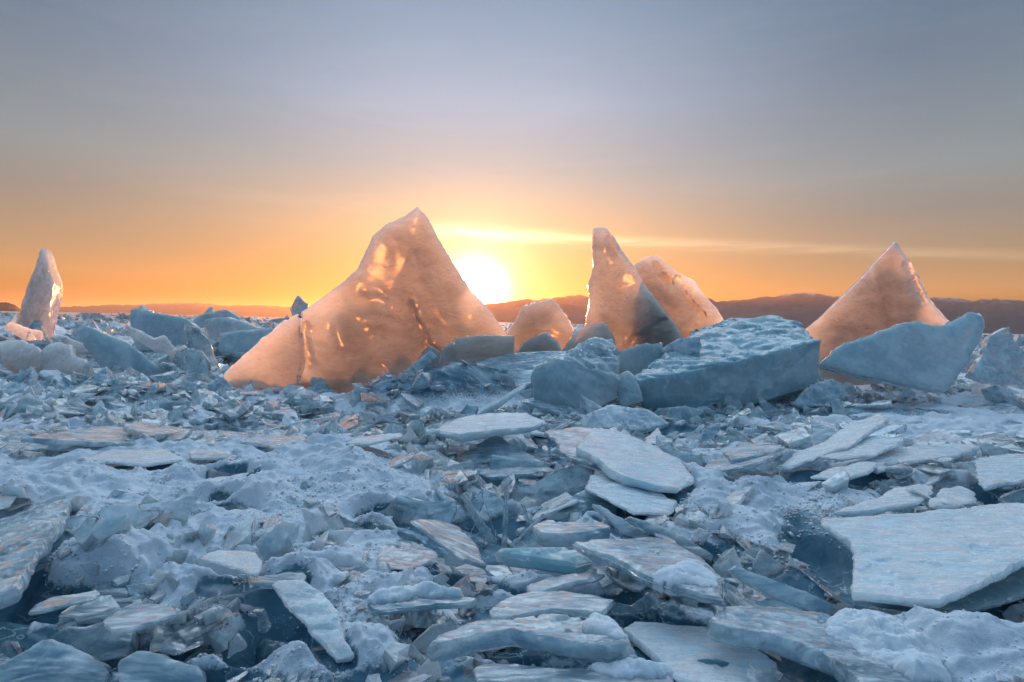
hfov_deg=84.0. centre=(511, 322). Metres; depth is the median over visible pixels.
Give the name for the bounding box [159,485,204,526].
ice fragment
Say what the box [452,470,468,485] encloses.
ice fragment
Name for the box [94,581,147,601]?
ice block
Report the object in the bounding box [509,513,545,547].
ice shard
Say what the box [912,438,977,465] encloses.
ice fragment
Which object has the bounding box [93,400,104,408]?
ice fragment
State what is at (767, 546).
ice fragment
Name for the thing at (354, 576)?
ice chunk
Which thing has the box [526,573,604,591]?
ice plate
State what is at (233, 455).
ice fragment
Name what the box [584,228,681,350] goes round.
ice tower
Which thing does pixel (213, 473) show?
ice shard
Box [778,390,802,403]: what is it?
ice fragment
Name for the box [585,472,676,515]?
ice plate
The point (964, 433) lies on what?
ice fragment
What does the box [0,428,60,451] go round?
ice fragment
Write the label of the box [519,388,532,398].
ice block
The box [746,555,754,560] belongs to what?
ice fragment
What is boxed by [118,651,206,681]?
ice plate
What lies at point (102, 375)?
ice lump
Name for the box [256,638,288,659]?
ice chunk
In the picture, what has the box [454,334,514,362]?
ice block
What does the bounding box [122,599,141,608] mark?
ice fragment
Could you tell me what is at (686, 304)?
ice tower
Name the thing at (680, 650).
ice plate
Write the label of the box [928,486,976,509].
ice chunk
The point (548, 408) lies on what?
ice fragment
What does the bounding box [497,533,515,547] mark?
ice fragment
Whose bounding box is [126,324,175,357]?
ice shard
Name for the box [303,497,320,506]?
ice lump
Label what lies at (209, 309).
ice plate
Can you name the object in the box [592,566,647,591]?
ice fragment
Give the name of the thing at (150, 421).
ice fragment
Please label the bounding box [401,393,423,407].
ice fragment
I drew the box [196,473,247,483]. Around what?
ice fragment
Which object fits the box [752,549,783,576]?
ice fragment
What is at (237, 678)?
ice fragment
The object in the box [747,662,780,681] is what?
ice fragment
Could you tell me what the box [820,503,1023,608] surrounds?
ice plate
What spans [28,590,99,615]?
ice plate
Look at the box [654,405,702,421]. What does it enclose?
ice block
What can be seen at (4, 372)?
ice fragment
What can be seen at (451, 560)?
ice fragment
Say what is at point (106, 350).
ice block
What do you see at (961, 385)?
ice lump
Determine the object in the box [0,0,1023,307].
sky
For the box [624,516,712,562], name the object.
ice plate
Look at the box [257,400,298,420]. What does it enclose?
ice fragment
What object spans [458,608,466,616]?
ice lump
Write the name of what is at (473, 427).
ice plate
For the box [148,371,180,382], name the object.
ice lump
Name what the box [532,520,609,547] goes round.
ice plate
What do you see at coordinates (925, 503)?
ice fragment
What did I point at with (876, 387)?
ice lump
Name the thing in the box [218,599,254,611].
ice fragment
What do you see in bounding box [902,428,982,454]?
ice fragment
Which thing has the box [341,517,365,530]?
ice shard
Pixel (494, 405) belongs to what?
ice fragment
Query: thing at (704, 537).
ice lump
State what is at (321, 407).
ice fragment
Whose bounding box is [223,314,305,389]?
ice tower
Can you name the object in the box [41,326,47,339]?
ice shard
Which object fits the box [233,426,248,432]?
ice fragment
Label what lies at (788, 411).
ice lump
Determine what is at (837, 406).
ice fragment
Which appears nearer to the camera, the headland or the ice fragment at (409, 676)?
the ice fragment at (409, 676)
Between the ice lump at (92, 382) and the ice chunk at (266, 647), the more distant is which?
the ice lump at (92, 382)
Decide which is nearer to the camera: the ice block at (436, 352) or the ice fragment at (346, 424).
the ice fragment at (346, 424)
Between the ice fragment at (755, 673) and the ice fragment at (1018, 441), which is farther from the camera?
the ice fragment at (1018, 441)
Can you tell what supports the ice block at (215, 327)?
on the frozen lake
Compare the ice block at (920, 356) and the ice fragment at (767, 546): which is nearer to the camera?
the ice fragment at (767, 546)
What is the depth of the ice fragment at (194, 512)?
2.94 m
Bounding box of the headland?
[0,302,19,310]
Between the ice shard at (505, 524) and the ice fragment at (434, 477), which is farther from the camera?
the ice fragment at (434, 477)
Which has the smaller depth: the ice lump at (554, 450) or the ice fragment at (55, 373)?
the ice lump at (554, 450)
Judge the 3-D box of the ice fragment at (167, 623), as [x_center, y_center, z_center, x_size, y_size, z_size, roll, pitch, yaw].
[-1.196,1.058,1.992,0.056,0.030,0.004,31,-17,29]
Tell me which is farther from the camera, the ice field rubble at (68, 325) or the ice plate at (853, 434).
the ice field rubble at (68, 325)
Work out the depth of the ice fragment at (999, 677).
1.69 m
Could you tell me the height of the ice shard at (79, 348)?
0.318 m
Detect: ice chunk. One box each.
[149,625,204,654]
[337,549,368,570]
[347,570,370,595]
[374,540,439,569]
[377,561,390,572]
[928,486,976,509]
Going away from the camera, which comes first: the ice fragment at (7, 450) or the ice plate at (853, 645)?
the ice plate at (853, 645)
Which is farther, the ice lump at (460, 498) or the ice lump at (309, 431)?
the ice lump at (309, 431)
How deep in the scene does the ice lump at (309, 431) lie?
4.62 m
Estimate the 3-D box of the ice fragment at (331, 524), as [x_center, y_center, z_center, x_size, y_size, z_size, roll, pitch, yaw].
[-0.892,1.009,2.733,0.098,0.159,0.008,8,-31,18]
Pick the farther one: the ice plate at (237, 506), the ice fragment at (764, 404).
the ice fragment at (764, 404)
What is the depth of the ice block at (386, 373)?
7.78 m
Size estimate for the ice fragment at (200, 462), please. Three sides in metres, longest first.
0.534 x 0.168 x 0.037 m
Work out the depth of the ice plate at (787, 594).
2.35 m
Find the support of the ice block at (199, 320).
on the frozen lake
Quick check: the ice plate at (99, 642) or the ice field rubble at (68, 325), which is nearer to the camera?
the ice plate at (99, 642)
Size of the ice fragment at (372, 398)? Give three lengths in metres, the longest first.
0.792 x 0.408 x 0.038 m
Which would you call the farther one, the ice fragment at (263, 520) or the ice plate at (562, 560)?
the ice fragment at (263, 520)
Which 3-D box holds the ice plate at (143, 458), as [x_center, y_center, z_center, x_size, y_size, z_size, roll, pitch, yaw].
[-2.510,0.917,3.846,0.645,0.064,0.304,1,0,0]
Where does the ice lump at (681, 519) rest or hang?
on the frozen lake
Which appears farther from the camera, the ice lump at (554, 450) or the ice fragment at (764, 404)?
the ice fragment at (764, 404)
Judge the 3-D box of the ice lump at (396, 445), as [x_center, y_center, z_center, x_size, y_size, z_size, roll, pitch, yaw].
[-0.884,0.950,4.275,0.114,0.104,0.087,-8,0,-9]
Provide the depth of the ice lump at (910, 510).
3.46 m
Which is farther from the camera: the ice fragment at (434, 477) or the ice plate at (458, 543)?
the ice fragment at (434, 477)
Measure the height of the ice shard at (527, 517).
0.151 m
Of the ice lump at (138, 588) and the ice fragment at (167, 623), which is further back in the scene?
the ice lump at (138, 588)
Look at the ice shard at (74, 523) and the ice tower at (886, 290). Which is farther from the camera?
the ice tower at (886, 290)
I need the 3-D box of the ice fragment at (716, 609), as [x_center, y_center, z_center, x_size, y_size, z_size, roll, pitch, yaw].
[0.831,1.087,2.014,0.258,0.016,0.146,23,19,19]
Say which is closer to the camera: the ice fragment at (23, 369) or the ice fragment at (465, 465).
the ice fragment at (465, 465)
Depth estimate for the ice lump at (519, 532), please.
3.27 m
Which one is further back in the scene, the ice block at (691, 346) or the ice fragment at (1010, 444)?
the ice block at (691, 346)
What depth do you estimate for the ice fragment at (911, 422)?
6.46 m
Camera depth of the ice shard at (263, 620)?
2.01 m
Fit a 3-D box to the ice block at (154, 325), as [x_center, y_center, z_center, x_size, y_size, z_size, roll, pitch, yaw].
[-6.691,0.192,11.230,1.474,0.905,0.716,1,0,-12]
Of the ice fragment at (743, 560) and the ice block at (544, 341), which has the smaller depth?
the ice fragment at (743, 560)
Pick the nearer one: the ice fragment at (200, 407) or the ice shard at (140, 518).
the ice shard at (140, 518)
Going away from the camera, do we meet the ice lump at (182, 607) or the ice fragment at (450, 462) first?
the ice lump at (182, 607)
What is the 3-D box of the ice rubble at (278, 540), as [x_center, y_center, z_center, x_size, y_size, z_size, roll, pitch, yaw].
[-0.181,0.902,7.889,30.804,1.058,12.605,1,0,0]
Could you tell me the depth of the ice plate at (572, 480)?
3.71 m
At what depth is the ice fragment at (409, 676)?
1.71 m
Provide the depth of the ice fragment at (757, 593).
2.51 m
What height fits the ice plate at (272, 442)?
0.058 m
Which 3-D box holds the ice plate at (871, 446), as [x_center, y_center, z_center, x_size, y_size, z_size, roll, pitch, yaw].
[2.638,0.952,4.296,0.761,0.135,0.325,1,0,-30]
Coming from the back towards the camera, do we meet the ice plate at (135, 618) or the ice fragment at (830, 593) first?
the ice fragment at (830, 593)
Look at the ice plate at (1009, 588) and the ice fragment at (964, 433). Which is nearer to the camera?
the ice plate at (1009, 588)
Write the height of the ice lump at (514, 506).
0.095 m
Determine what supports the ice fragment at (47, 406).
on the frozen lake
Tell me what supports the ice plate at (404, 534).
on the frozen lake
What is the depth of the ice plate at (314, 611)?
1.86 m
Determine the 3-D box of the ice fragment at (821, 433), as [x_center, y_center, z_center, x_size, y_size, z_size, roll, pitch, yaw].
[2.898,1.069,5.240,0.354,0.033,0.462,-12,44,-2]
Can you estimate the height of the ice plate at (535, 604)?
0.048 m
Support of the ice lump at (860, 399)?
on the frozen lake
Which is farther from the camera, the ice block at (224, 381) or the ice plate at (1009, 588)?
the ice block at (224, 381)
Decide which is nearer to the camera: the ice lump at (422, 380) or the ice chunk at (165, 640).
the ice chunk at (165, 640)
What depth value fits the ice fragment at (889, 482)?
3.90 m
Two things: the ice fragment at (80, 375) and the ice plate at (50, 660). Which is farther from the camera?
the ice fragment at (80, 375)
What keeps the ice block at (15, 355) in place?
on the frozen lake
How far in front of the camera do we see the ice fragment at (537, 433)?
5.59 m
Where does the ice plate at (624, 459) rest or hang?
on the frozen lake
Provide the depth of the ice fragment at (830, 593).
2.48 m
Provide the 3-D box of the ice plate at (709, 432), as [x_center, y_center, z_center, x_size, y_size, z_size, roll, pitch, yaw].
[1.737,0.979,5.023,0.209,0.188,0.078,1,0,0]
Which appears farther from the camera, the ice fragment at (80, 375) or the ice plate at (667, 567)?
the ice fragment at (80, 375)
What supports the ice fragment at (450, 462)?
on the frozen lake
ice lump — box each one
[32,380,47,388]
[52,336,68,342]
[62,466,71,471]
[85,367,114,384]
[88,379,96,385]
[107,489,127,498]
[125,579,157,595]
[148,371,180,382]
[168,405,187,414]
[178,604,185,609]
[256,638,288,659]
[300,480,309,488]
[303,428,314,435]
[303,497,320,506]
[332,571,348,584]
[386,441,401,450]
[406,405,414,411]
[407,574,418,582]
[410,371,431,390]
[420,409,428,415]
[434,488,456,501]
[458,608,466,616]
[459,493,467,501]
[462,440,475,447]
[476,539,484,549]
[508,499,521,512]
[515,527,524,535]
[549,447,558,453]
[673,513,689,525]
[700,532,709,544]
[715,430,724,435]
[718,526,733,538]
[783,409,792,415]
[788,555,801,569]
[821,470,850,493]
[853,397,864,402]
[870,384,885,391]
[902,508,914,512]
[953,383,966,391]
[961,502,980,507]
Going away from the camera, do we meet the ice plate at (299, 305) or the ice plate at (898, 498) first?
the ice plate at (898, 498)
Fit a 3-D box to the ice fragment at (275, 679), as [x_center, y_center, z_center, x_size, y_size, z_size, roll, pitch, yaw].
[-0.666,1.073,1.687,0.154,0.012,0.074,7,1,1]
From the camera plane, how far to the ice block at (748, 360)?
7.87 m
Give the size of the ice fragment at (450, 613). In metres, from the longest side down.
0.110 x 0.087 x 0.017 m
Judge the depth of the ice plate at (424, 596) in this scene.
1.97 m
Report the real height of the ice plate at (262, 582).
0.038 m
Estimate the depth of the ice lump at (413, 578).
2.21 m
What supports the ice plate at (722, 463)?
on the frozen lake
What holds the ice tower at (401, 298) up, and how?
on the frozen lake
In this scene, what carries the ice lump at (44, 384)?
on the frozen lake
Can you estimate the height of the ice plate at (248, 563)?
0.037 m
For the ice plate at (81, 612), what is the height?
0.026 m
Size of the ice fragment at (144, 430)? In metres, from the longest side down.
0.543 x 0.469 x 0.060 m
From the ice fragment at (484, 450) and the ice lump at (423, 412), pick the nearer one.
the ice fragment at (484, 450)
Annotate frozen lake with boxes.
[0,311,1023,681]
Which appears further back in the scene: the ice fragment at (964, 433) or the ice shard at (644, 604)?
the ice fragment at (964, 433)
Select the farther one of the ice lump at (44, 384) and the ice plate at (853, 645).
the ice lump at (44, 384)
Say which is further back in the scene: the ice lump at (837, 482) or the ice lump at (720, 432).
the ice lump at (720, 432)
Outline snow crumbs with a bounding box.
[0,432,1023,681]
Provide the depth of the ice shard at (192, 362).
8.29 m
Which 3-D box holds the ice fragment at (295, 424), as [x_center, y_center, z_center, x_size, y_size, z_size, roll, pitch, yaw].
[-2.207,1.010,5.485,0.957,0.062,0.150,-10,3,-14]
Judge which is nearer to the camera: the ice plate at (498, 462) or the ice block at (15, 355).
the ice plate at (498, 462)
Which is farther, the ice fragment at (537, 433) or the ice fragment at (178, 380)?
the ice fragment at (178, 380)
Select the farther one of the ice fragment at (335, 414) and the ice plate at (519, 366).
the ice plate at (519, 366)
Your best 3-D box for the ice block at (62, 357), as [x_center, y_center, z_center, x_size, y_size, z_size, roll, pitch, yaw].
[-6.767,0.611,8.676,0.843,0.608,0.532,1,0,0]
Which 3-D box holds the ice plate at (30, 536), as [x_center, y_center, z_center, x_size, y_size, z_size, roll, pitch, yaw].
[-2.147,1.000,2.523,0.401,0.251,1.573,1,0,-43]
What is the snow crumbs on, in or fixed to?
on the frozen lake
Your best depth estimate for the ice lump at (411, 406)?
6.35 m
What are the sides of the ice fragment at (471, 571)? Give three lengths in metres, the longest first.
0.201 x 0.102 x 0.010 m
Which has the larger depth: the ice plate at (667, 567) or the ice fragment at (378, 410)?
the ice fragment at (378, 410)
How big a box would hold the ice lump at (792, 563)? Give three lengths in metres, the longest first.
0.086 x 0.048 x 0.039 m
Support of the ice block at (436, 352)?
on the frozen lake
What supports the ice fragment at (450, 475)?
on the frozen lake
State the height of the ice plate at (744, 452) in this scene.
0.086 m
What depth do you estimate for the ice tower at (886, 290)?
9.61 m
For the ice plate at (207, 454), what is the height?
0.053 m
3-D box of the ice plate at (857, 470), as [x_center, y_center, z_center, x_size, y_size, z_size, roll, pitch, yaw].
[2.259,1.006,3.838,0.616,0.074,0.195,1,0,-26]
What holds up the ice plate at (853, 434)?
on the frozen lake
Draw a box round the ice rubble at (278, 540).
[0,350,1023,681]
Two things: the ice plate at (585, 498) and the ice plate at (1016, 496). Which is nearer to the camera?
the ice plate at (1016, 496)
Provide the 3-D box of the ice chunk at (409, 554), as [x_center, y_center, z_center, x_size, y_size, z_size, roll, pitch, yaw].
[-0.532,1.137,2.713,0.313,0.161,0.424,1,0,-36]
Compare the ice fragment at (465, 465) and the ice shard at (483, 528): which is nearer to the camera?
the ice shard at (483, 528)
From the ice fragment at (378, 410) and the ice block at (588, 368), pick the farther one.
the ice block at (588, 368)
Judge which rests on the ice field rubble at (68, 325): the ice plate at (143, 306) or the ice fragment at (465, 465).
the ice plate at (143, 306)
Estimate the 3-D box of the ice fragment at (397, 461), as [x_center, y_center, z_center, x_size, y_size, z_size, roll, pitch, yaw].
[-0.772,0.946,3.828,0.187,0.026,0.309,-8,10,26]
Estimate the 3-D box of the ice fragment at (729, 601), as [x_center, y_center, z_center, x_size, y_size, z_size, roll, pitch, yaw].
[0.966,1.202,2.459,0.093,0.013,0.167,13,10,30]
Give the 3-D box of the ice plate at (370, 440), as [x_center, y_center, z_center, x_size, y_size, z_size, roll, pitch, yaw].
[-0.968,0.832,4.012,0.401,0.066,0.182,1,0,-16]
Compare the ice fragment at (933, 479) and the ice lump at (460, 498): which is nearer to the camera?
the ice lump at (460, 498)
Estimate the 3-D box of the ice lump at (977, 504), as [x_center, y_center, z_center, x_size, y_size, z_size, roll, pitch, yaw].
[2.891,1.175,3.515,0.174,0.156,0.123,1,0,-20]
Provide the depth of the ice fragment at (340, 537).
2.67 m
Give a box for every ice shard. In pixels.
[6,321,42,339]
[25,331,35,340]
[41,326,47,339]
[51,334,90,354]
[62,515,98,531]
[97,502,163,528]
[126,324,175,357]
[140,494,160,504]
[173,348,211,375]
[175,345,185,352]
[184,322,221,379]
[208,469,230,477]
[212,494,229,501]
[228,633,247,657]
[244,607,271,632]
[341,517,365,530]
[462,494,493,542]
[471,491,483,511]
[481,487,504,520]
[501,490,508,547]
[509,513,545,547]
[520,503,531,526]
[609,592,652,614]
[661,600,679,613]
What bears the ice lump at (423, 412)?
on the frozen lake
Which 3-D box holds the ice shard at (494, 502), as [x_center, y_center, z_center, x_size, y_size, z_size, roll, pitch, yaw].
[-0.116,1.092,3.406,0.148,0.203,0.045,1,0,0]
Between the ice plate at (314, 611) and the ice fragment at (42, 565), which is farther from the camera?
the ice fragment at (42, 565)
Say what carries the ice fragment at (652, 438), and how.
on the frozen lake
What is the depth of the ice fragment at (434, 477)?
3.51 m
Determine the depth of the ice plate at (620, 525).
3.05 m
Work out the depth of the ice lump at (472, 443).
5.21 m
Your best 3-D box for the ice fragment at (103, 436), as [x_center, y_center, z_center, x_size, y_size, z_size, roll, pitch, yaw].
[-3.265,0.900,4.429,0.844,0.065,0.727,7,-2,-37]
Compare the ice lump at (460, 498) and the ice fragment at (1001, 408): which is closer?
the ice lump at (460, 498)
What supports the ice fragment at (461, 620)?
on the frozen lake
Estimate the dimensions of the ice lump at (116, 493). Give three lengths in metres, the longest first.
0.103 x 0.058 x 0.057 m
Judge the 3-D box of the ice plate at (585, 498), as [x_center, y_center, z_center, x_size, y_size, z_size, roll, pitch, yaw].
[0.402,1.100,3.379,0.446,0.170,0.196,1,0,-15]
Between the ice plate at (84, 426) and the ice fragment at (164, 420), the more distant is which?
the ice fragment at (164, 420)
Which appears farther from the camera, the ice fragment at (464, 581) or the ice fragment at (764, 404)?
the ice fragment at (764, 404)
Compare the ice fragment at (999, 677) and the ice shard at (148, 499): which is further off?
the ice shard at (148, 499)
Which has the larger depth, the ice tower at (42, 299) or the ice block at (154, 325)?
the ice tower at (42, 299)
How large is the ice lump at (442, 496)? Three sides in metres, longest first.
0.154 x 0.099 x 0.095 m
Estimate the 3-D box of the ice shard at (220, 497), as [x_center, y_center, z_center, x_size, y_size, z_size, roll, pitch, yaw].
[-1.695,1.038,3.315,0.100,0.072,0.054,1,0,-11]
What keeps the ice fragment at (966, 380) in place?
on the frozen lake
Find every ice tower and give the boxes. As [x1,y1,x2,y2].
[14,249,62,339]
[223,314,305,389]
[301,207,506,393]
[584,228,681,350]
[634,255,722,337]
[805,242,948,385]
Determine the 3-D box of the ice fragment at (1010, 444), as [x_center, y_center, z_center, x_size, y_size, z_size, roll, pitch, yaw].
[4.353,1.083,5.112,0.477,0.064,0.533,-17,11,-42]
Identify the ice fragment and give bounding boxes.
[0,364,12,377]
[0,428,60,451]
[2,449,39,452]
[9,641,22,653]
[18,366,36,373]
[21,426,139,446]
[35,559,53,572]
[38,368,102,381]
[43,403,51,412]
[70,371,90,379]
[88,396,138,408]
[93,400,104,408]
[122,406,130,412]
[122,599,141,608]
[123,421,189,439]
[141,419,167,424]
[154,400,167,407]
[156,430,192,442]
[159,417,166,423]
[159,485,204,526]
[164,621,173,629]
[168,421,181,425]
[170,375,188,384]
[176,604,233,643]
[183,645,221,661]
[186,458,212,464]
[191,404,216,414]
[191,510,201,514]
[193,430,216,445]
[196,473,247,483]
[208,430,251,440]
[217,426,259,430]
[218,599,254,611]
[226,659,265,681]
[227,452,237,459]
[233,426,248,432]
[250,416,333,434]
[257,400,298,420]
[257,517,269,522]
[264,675,282,681]
[312,407,330,408]
[314,530,355,546]
[315,412,340,419]
[325,419,345,430]
[325,516,337,531]
[337,411,360,430]
[360,392,397,403]
[367,407,394,414]
[387,452,414,467]
[387,670,433,681]
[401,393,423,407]
[429,472,440,486]
[434,558,453,571]
[437,609,460,623]
[442,469,476,480]
[444,551,465,569]
[446,460,474,470]
[448,459,458,464]
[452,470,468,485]
[452,574,470,589]
[454,613,466,623]
[455,436,554,482]
[455,564,487,582]
[476,384,525,414]
[476,483,484,489]
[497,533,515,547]
[521,398,582,422]
[530,430,546,437]
[531,492,577,521]
[547,419,575,430]
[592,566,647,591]
[645,428,664,444]
[706,444,716,447]
[711,605,781,660]
[717,554,753,563]
[725,485,753,504]
[725,592,742,605]
[737,587,764,600]
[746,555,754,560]
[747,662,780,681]
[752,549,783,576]
[757,394,776,410]
[757,422,790,432]
[760,543,773,550]
[776,420,810,429]
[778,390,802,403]
[800,570,848,603]
[810,419,837,444]
[831,398,846,413]
[835,421,906,436]
[853,400,891,408]
[881,479,900,485]
[900,420,922,423]
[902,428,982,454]
[907,488,930,507]
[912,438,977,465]
[923,465,945,484]
[949,429,973,436]
[955,373,987,386]
[965,432,1023,453]
[970,403,1023,414]
[978,430,1023,445]
[995,673,1010,681]
[1002,603,1023,622]
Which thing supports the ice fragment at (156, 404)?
on the frozen lake
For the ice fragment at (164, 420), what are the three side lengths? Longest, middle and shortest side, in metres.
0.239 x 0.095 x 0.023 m
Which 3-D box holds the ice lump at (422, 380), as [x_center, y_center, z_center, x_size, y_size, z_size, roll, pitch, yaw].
[-1.077,0.707,6.782,0.269,0.234,0.226,1,0,-14]
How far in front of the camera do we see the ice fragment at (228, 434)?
5.19 m
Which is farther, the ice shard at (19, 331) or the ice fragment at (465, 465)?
the ice shard at (19, 331)
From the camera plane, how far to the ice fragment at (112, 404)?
6.06 m
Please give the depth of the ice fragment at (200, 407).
6.08 m
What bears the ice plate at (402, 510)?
on the frozen lake
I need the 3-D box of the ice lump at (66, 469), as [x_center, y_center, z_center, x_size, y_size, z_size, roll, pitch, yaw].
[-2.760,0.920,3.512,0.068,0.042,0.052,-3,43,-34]
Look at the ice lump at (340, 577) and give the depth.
2.22 m
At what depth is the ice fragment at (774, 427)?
5.72 m
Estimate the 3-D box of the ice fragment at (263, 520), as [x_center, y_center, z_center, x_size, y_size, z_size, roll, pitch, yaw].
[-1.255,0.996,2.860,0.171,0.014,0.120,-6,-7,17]
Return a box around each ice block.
[0,340,41,376]
[40,342,93,376]
[78,326,165,375]
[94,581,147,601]
[129,308,210,351]
[193,310,244,328]
[203,377,233,388]
[205,317,261,341]
[219,328,273,358]
[369,371,395,383]
[418,346,440,366]
[438,341,455,363]
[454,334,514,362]
[506,299,573,352]
[515,332,561,352]
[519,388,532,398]
[531,336,620,408]
[562,322,615,350]
[617,371,642,406]
[635,315,821,410]
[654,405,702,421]
[661,336,701,356]
[791,379,844,410]
[818,311,984,393]
[965,327,1023,386]
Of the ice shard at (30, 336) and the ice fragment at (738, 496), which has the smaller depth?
the ice fragment at (738, 496)
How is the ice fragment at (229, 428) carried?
on the frozen lake
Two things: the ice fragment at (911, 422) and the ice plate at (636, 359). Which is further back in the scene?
the ice plate at (636, 359)
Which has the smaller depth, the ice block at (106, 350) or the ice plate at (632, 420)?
the ice plate at (632, 420)
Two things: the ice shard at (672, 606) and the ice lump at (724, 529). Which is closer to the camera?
the ice shard at (672, 606)
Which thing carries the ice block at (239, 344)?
on the frozen lake
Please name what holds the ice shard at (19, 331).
on the frozen lake
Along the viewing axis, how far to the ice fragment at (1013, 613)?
2.22 m
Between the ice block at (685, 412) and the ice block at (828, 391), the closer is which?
the ice block at (685, 412)
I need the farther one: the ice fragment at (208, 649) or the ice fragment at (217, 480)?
the ice fragment at (217, 480)
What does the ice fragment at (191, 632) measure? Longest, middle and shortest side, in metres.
0.223 x 0.146 x 0.015 m
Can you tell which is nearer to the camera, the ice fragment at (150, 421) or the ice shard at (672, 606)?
the ice shard at (672, 606)
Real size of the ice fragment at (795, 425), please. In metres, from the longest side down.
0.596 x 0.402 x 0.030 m
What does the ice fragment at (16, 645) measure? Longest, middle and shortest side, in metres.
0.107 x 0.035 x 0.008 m
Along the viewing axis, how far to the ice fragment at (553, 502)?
3.37 m
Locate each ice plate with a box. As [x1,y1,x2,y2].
[0,500,72,608]
[0,639,112,681]
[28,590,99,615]
[49,622,140,662]
[58,605,113,618]
[70,424,93,428]
[88,449,185,467]
[103,604,177,634]
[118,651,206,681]
[139,304,148,309]
[188,448,230,460]
[201,550,261,576]
[204,306,213,313]
[222,504,245,509]
[240,435,305,448]
[246,571,306,589]
[272,580,353,662]
[290,295,308,315]
[345,433,402,445]
[363,517,448,556]
[367,581,477,614]
[377,495,456,525]
[410,519,485,568]
[427,612,630,662]
[434,412,545,441]
[464,351,564,389]
[473,658,673,681]
[489,454,551,485]
[489,591,613,619]
[494,547,592,573]
[502,465,594,506]
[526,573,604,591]
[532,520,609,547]
[544,427,601,470]
[545,490,617,521]
[572,537,725,604]
[576,428,693,492]
[577,405,668,433]
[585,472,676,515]
[592,504,651,537]
[618,342,662,375]
[623,622,777,681]
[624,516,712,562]
[697,423,720,443]
[704,448,791,473]
[707,605,951,681]
[723,443,785,463]
[727,566,834,615]
[776,413,888,473]
[810,462,877,479]
[819,435,902,460]
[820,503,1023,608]
[833,484,932,515]
[865,443,979,473]
[871,567,1023,612]
[973,453,1023,490]
[998,489,1023,502]
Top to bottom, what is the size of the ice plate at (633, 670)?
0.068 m
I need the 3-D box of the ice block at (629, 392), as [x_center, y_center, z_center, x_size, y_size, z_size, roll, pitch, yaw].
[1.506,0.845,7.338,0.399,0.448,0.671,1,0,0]
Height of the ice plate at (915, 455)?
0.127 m
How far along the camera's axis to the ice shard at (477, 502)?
3.35 m
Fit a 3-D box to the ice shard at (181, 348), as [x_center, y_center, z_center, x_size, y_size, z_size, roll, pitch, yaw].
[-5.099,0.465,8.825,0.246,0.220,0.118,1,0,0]
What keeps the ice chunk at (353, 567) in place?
on the frozen lake
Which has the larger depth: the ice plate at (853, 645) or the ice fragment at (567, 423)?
the ice fragment at (567, 423)
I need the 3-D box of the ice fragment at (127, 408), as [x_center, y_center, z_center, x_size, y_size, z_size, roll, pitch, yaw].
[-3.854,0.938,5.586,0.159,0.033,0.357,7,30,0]
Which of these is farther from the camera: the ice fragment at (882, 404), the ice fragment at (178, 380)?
the ice fragment at (178, 380)
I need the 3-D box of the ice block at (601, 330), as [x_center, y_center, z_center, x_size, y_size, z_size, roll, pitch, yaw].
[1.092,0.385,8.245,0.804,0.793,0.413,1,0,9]
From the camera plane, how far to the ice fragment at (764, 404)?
7.64 m
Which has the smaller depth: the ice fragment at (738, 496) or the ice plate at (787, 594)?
the ice plate at (787, 594)
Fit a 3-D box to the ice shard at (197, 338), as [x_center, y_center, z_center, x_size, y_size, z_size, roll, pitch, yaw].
[-4.744,0.444,8.733,0.538,0.893,0.139,1,0,-21]
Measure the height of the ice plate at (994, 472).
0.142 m
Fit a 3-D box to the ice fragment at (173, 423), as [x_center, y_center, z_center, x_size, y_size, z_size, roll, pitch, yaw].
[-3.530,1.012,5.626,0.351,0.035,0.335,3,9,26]
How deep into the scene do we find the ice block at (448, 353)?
7.90 m
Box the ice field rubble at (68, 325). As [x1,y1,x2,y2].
[0,312,1023,383]
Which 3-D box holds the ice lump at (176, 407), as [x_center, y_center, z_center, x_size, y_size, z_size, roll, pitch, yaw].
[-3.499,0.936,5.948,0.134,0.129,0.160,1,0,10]
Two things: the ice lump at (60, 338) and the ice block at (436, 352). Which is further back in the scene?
the ice lump at (60, 338)
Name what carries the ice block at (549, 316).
on the frozen lake
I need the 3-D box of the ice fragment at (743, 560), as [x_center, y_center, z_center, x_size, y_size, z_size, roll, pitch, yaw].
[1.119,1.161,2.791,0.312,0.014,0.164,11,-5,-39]
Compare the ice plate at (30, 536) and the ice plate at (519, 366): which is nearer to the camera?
the ice plate at (30, 536)
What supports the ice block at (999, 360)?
on the frozen lake
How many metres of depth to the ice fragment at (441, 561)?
2.89 m
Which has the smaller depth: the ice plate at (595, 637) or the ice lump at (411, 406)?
the ice plate at (595, 637)
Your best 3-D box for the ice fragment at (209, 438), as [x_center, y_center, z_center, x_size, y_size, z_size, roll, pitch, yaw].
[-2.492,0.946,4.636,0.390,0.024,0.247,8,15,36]
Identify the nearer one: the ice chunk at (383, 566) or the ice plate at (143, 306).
the ice chunk at (383, 566)
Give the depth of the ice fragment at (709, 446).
4.95 m
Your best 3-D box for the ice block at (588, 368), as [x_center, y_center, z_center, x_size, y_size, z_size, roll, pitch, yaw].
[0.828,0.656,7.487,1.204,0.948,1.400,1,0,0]
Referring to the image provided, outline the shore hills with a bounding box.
[485,292,1023,333]
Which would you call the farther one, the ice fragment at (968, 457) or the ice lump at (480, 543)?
the ice fragment at (968, 457)
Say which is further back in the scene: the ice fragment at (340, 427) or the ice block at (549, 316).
the ice block at (549, 316)

